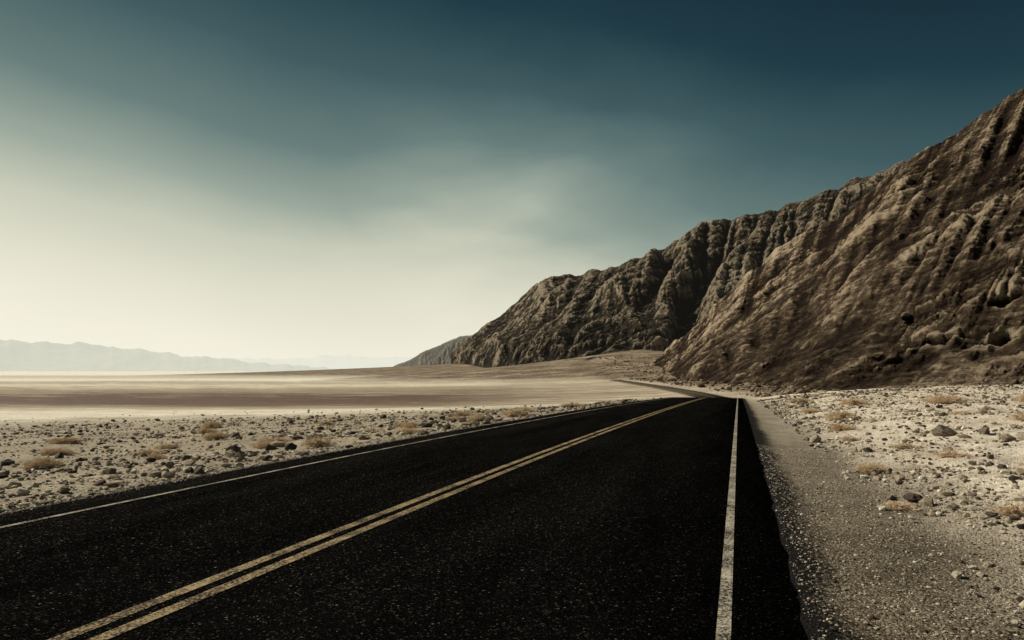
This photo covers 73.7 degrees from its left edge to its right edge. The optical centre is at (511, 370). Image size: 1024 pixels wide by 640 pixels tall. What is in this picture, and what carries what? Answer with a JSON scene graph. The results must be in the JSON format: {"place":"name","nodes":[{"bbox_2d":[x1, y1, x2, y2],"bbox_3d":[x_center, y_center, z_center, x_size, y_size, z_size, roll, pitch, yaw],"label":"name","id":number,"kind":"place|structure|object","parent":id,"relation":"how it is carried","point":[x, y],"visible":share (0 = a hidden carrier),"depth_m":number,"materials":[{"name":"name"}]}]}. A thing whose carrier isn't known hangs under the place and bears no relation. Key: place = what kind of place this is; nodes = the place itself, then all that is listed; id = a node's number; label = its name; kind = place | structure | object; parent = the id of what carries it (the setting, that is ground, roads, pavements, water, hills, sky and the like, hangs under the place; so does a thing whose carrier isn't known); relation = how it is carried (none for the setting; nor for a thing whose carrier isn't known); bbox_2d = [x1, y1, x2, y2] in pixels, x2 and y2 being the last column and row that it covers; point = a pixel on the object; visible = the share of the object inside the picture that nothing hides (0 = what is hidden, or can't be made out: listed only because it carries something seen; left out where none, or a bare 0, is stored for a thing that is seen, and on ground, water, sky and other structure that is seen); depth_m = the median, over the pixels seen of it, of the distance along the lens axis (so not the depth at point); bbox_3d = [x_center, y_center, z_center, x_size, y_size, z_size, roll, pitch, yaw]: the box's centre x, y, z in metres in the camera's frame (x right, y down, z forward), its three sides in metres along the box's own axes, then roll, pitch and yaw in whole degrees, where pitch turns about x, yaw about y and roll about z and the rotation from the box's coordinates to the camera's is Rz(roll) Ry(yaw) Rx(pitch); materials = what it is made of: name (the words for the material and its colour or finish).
{"place":"outdoors","nodes":[
{"label":"outdoors","id":0,"kind":"place"},
{"bbox_2d":[0,339,328,370],"bbox_3d":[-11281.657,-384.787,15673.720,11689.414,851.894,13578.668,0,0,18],"label":"distant mountain range","id":1,"kind":"structure","parent":0,"point":[16,355],"depth_m":16458.03,"materials":[{"name":"grey stone"}]},
{"bbox_2d":[0,416,537,514],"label":"verge gravel","id":2,"kind":"structure","parent":0,"point":[176,478],"depth_m":10.37,"materials":[{"name":"grey gravel"}]},
{"bbox_2d":[211,354,412,368],"bbox_3d":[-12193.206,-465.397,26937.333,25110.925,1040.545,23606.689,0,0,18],"label":"hazy mountain range","id":3,"kind":"structure","parent":0,"point":[346,361],"depth_m":29957.84,"materials":[{"name":"white stone"}]},
{"bbox_2d":[0,380,807,639],"bbox_3d":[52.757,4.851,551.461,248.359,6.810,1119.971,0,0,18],"label":"asphalt road","id":4,"kind":"structure","parent":0,"point":[653,519],"depth_m":5.80,"materials":[{"name":"black asphalt"}]},
{"bbox_2d":[0,350,1023,639],"bbox_3d":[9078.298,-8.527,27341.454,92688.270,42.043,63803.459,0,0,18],"label":"desert ground","id":5,"kind":"structure","parent":0,"point":[136,398],"depth_m":18.61,"materials":[{"name":"beige sand"}]},
{"bbox_2d":[22,456,68,470],"bbox_3d":[-10.268,2.043,14.983,0.778,0.335,0.843,0,0,6],"label":"dry shrub","id":6,"kind":"object","parent":5,"relation":"on","point":[38,463],"visible":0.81,"depth_m":14.89,"materials":[{"name":"beige plant"}]},
{"bbox_2d":[30,447,81,455],"bbox_3d":[-12.607,2.223,18.926,1.172,0.221,0.888,0,0,0],"label":"dry shrub","id":7,"kind":"object","parent":5,"relation":"on","point":[53,451],"visible":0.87,"depth_m":18.86,"materials":[{"name":"beige plant"}]},
{"bbox_2d":[46,436,86,443],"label":"dry shrub","id":8,"kind":"object","parent":5,"relation":"on","point":[66,440],"visible":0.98,"depth_m":25.50,"materials":[{"name":"brown plant"}]},
{"bbox_2d":[132,448,167,454],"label":"dry shrub","id":9,"kind":"object","parent":5,"relation":"on","point":[148,451],"visible":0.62,"depth_m":17.77,"materials":[{"name":"beige plant"}]},
{"bbox_2d":[142,453,168,459],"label":"dry shrub","id":10,"kind":"object","parent":5,"relation":"on","point":[159,457],"visible":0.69,"depth_m":15.48,"materials":[{"name":"beige plant"}]},
{"bbox_2d":[152,443,183,449],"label":"dry shrub","id":11,"kind":"object","parent":5,"relation":"on","point":[168,446],"visible":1,"depth_m":20.74,"materials":[{"name":"beige plant"}]},
{"bbox_2d":[165,462,174,467],"bbox_3d":[-6.021,1.663,12.030,0.150,0.122,0.179,-3,6,-5],"label":"boulder","id":12,"kind":"object","parent":5,"relation":"on","point":[170,464],"visible":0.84,"depth_m":11.98,"materials":[{"name":"stone"}]},
{"bbox_2d":[180,455,191,459],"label":"boulder","id":13,"kind":"object","parent":5,"relation":"on","point":[183,457],"visible":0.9,"depth_m":13.34,"materials":[{"name":"stone"}]},
{"bbox_2d":[192,428,218,433],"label":"dry shrub","id":14,"kind":"object","parent":5,"relation":"on","point":[204,431],"visible":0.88,"depth_m":29.61,"materials":[{"name":"brown plant"}]},
{"bbox_2d":[198,420,222,429],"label":"dry shrub","id":15,"kind":"object","parent":5,"relation":"on","point":[208,425],"visible":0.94,"depth_m":36.77,"materials":[{"name":"brown plant"}]},
{"bbox_2d":[199,431,228,440],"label":"dry shrub","id":16,"kind":"object","parent":5,"relation":"on","point":[218,435],"visible":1,"depth_m":23.23,"materials":[{"name":"brown plant"}]},
{"bbox_2d":[225,445,240,455],"bbox_3d":[-5.577,1.620,13.655,0.243,0.273,0.283,0,0,-2],"label":"boulder","id":17,"kind":"object","parent":5,"relation":"on","point":[236,449],"visible":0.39,"depth_m":13.59,"materials":[{"name":"grey stone"}]},
{"bbox_2d":[249,440,273,448],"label":"dry shrub","id":18,"kind":"object","parent":5,"relation":"on","point":[261,445],"visible":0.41,"depth_m":16.09,"materials":[{"name":"beige plant"}]},
{"bbox_2d":[264,443,276,449],"bbox_3d":[-5.377,1.703,15.205,0.264,0.200,0.305,7,7,1],"label":"boulder","id":19,"kind":"object","parent":5,"relation":"on","point":[269,446],"visible":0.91,"depth_m":15.08,"materials":[{"name":"grey stone"}]},
{"bbox_2d":[252,436,291,443],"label":"dry shrub","id":20,"kind":"object","parent":5,"relation":"on","point":[281,439],"visible":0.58,"depth_m":18.15,"materials":[{"name":"beige plant"}]},
{"bbox_2d":[293,436,302,439],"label":"boulder","id":21,"kind":"object","parent":5,"relation":"on","point":[298,438],"visible":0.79,"depth_m":18.75,"materials":[{"name":"brown stone"}]},
{"bbox_2d":[302,435,336,446],"bbox_3d":[-4.298,1.574,15.299,0.799,0.251,1.067,0,0,-10],"label":"dry shrub","id":22,"kind":"object","parent":5,"relation":"on","point":[317,442],"visible":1,"depth_m":15.10,"materials":[{"name":"beige plant"}]},
{"bbox_2d":[314,420,336,424],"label":"dry shrub","id":23,"kind":"object","parent":5,"relation":"on","point":[326,422],"visible":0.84,"depth_m":34.62,"materials":[{"name":"brown plant"}]},
{"bbox_2d":[0,397,660,512],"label":"scattered rocks","id":24,"kind":"object","parent":5,"relation":"on","point":[239,456],"visible":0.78,"depth_m":19.71,"materials":[{"name":"grey stone"}]},
{"bbox_2d":[359,435,367,439],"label":"boulder","id":25,"kind":"object","parent":5,"relation":"on","point":[361,437],"visible":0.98,"depth_m":16.64,"materials":[{"name":"brown stone"}]},
{"bbox_2d":[356,428,386,431],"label":"dry shrub","id":26,"kind":"object","parent":5,"relation":"on","point":[375,429],"visible":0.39,"depth_m":23.69,"materials":[{"name":"brown plant"}]},
{"bbox_2d":[392,421,408,426],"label":"dry shrub","id":27,"kind":"object","parent":5,"relation":"on","point":[398,424],"visible":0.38,"depth_m":27.70,"materials":[{"name":"brown plant"}]},
{"bbox_2d":[392,427,421,433],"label":"dry shrub","id":28,"kind":"object","parent":5,"relation":"on","point":[406,430],"visible":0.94,"depth_m":18.73,"materials":[{"name":"brown plant"}]},
{"bbox_2d":[401,421,419,427],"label":"dry shrub","id":29,"kind":"object","parent":5,"relation":"on","point":[412,424],"visible":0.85,"depth_m":21.01,"materials":[{"name":"brown plant"}]},
{"bbox_2d":[393,335,471,366],"bbox_3d":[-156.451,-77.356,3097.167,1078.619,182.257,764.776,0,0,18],"label":"headland","id":30,"kind":"structure","parent":5,"relation":"on","point":[440,354],"depth_m":3038.86,"materials":[{"name":"grey stone"}]},
{"bbox_2d":[450,411,470,416],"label":"dry shrub","id":31,"kind":"object","parent":5,"relation":"on","point":[460,413],"visible":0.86,"depth_m":38.71,"materials":[{"name":"brown plant"}]},
{"bbox_2d":[468,413,490,421],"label":"dry shrub","id":32,"kind":"object","parent":5,"relation":"on","point":[480,417],"visible":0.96,"depth_m":24.50,"materials":[{"name":"brown plant"}]},
{"bbox_2d":[499,409,529,416],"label":"dry shrub","id":33,"kind":"object","parent":5,"relation":"on","point":[515,412],"visible":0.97,"depth_m":28.29,"materials":[{"name":"brown plant"}]},
{"bbox_2d":[518,406,535,412],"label":"dry shrub","id":34,"kind":"object","parent":5,"relation":"on","point":[527,409],"visible":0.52,"depth_m":34.36,"materials":[{"name":"brown plant"}]},
{"bbox_2d":[559,403,583,406],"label":"dry shrub","id":35,"kind":"object","parent":5,"relation":"on","point":[574,404],"visible":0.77,"depth_m":40.74,"materials":[{"name":"beige plant"}]},
{"bbox_2d":[599,356,841,397],"bbox_3d":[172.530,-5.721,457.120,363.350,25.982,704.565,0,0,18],"label":"scree boulders","id":36,"kind":"object","parent":5,"relation":"on","point":[789,390],"visible":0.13,"depth_m":264.25,"materials":[{"name":"brown stone"}]},
{"bbox_2d":[787,398,814,402],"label":"dry shrub","id":37,"kind":"object","parent":5,"relation":"on","point":[798,400],"visible":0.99,"depth_m":42.20,"materials":[{"name":"beige plant"}]},
{"bbox_2d":[801,407,824,412],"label":"dry shrub","id":38,"kind":"object","parent":5,"relation":"on","point":[814,410],"visible":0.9,"depth_m":28.32,"materials":[{"name":"brown plant"}]},
{"bbox_2d":[822,409,857,419],"bbox_3d":[10.898,1.471,22.686,1.258,0.429,1.276,0,0,25],"label":"dry shrub","id":39,"kind":"object","parent":5,"relation":"on","point":[838,415],"visible":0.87,"depth_m":22.54,"materials":[{"name":"brown plant"}]},
{"bbox_2d":[826,423,859,430],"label":"dry shrub","id":40,"kind":"object","parent":5,"relation":"on","point":[840,427],"visible":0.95,"depth_m":18.06,"materials":[{"name":"brown plant"}]},
{"bbox_2d":[841,435,860,441],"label":"dry shrub","id":41,"kind":"object","parent":5,"relation":"on","point":[849,438],"visible":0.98,"depth_m":15.30,"materials":[{"name":"brown plant"}]},
{"bbox_2d":[840,397,873,405],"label":"dry shrub","id":42,"kind":"object","parent":5,"relation":"on","point":[850,402],"visible":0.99,"depth_m":30.43,"materials":[{"name":"beige plant"}]},
{"bbox_2d":[851,462,888,473],"bbox_3d":[5.531,1.498,10.564,0.532,0.189,0.713,0,0,34],"label":"dry shrub","id":43,"kind":"object","parent":5,"relation":"on","point":[869,468],"visible":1,"depth_m":10.50,"materials":[{"name":"beige plant"}]},
{"bbox_2d":[757,382,1023,632],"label":"rubble bank rocks","id":44,"kind":"object","parent":5,"relation":"on","point":[962,497],"visible":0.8,"depth_m":13.45,"materials":[{"name":"grey stone"}]},
{"bbox_2d":[891,471,900,477],"bbox_3d":[5.547,1.514,9.851,0.140,0.137,0.182,0,0,18],"label":"boulder","id":45,"kind":"object","parent":5,"relation":"on","point":[894,473],"visible":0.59,"depth_m":9.83,"materials":[{"name":"beige stone"}]},
{"bbox_2d":[881,499,922,511],"bbox_3d":[4.415,1.521,7.719,0.457,0.122,0.471,0,0,18],"label":"dry shrub","id":46,"kind":"object","parent":5,"relation":"on","point":[900,505],"visible":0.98,"depth_m":7.66,"materials":[{"name":"beige plant"}]},
{"bbox_2d":[889,443,924,449],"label":"dry shrub","id":47,"kind":"object","parent":5,"relation":"on","point":[909,446],"visible":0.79,"depth_m":12.77,"materials":[{"name":"beige plant"}]},
{"bbox_2d":[903,493,922,501],"bbox_3d":[4.730,1.503,8.074,0.183,0.114,0.240,-9,14,-28],"label":"boulder","id":48,"kind":"object","parent":5,"relation":"on","point":[911,497],"visible":0.93,"depth_m":8.03,"materials":[{"name":"brown stone"}]},
{"bbox_2d":[917,393,968,403],"bbox_3d":[15.435,0.990,24.462,1.644,0.419,1.243,0,0,43],"label":"dry shrub","id":49,"kind":"object","parent":5,"relation":"on","point":[944,399],"visible":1,"depth_m":24.23,"materials":[{"name":"beige plant"}]},
{"bbox_2d":[932,424,957,436],"bbox_3d":[8.979,1.248,14.097,0.368,0.269,0.427,0,0,-5],"label":"boulder","id":50,"kind":"object","parent":5,"relation":"on","point":[941,430],"visible":0.86,"depth_m":14.06,"materials":[{"name":"stone"}]},
{"bbox_2d":[932,450,974,457],"bbox_3d":[7.212,1.355,11.135,0.602,0.138,0.589,0,0,-7],"label":"dry shrub","id":51,"kind":"object","parent":5,"relation":"on","point":[951,454],"visible":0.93,"depth_m":11.06,"materials":[{"name":"beige plant"}]},
{"bbox_2d":[946,410,971,414],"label":"dry shrub","id":52,"kind":"object","parent":5,"relation":"on","point":[958,412],"visible":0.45,"depth_m":18.17,"materials":[{"name":"beige plant"}]},
{"bbox_2d":[978,427,989,434],"bbox_3d":[9.319,1.207,13.471,0.190,0.197,0.222,-9,4,36],"label":"boulder","id":53,"kind":"object","parent":5,"relation":"on","point":[985,430],"visible":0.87,"depth_m":13.41,"materials":[{"name":"brown stone"}]},
{"bbox_2d":[983,405,994,410],"bbox_3d":[13.148,1.078,18.839,0.395,0.259,0.342,-2,3,-37],"label":"boulder","id":54,"kind":"object","parent":5,"relation":"on","point":[986,407],"visible":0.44,"depth_m":18.70,"materials":[{"name":"beige stone"}]},
{"bbox_2d":[984,503,1023,516],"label":"dry shrub","id":55,"kind":"object","parent":5,"relation":"on","point":[1009,510],"visible":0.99,"depth_m":6.76,"materials":[{"name":"beige plant"}]},
{"bbox_2d":[1007,410,1023,419],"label":"dry shrub","id":56,"kind":"object","parent":5,"relation":"on","point":[1016,416],"visible":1,"depth_m":15.22,"materials":[{"name":"brown plant"}]},
{"bbox_2d":[1009,393,1023,402],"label":"dry shrub","id":57,"kind":"object","parent":5,"relation":"on","point":[1021,398],"visible":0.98,"depth_m":21.97,"materials":[{"name":"beige plant"}]},
{"bbox_2d":[0,0,1023,358],"label":"sky","id":58,"kind":"structure","parent":0,"point":[239,179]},
{"bbox_2d":[451,161,905,367],"bbox_3d":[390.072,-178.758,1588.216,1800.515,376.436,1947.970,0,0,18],"label":"mountain","id":59,"kind":"structure","parent":0,"point":[655,299],"depth_m":1297.54,"materials":[{"name":"stone"}]},
{"bbox_2d":[653,87,1023,390],"bbox_3d":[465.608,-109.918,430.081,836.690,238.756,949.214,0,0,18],"label":"rocky hillside","id":60,"kind":"structure","parent":0,"point":[909,272],"depth_m":308.01,"materials":[{"name":"brown stone"}]},
{"bbox_2d":[758,445,1023,639],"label":"shoulder gravel","id":61,"kind":"structure","parent":0,"point":[970,587],"depth_m":5.83,"materials":[{"name":"grey gravel"}]}
]}

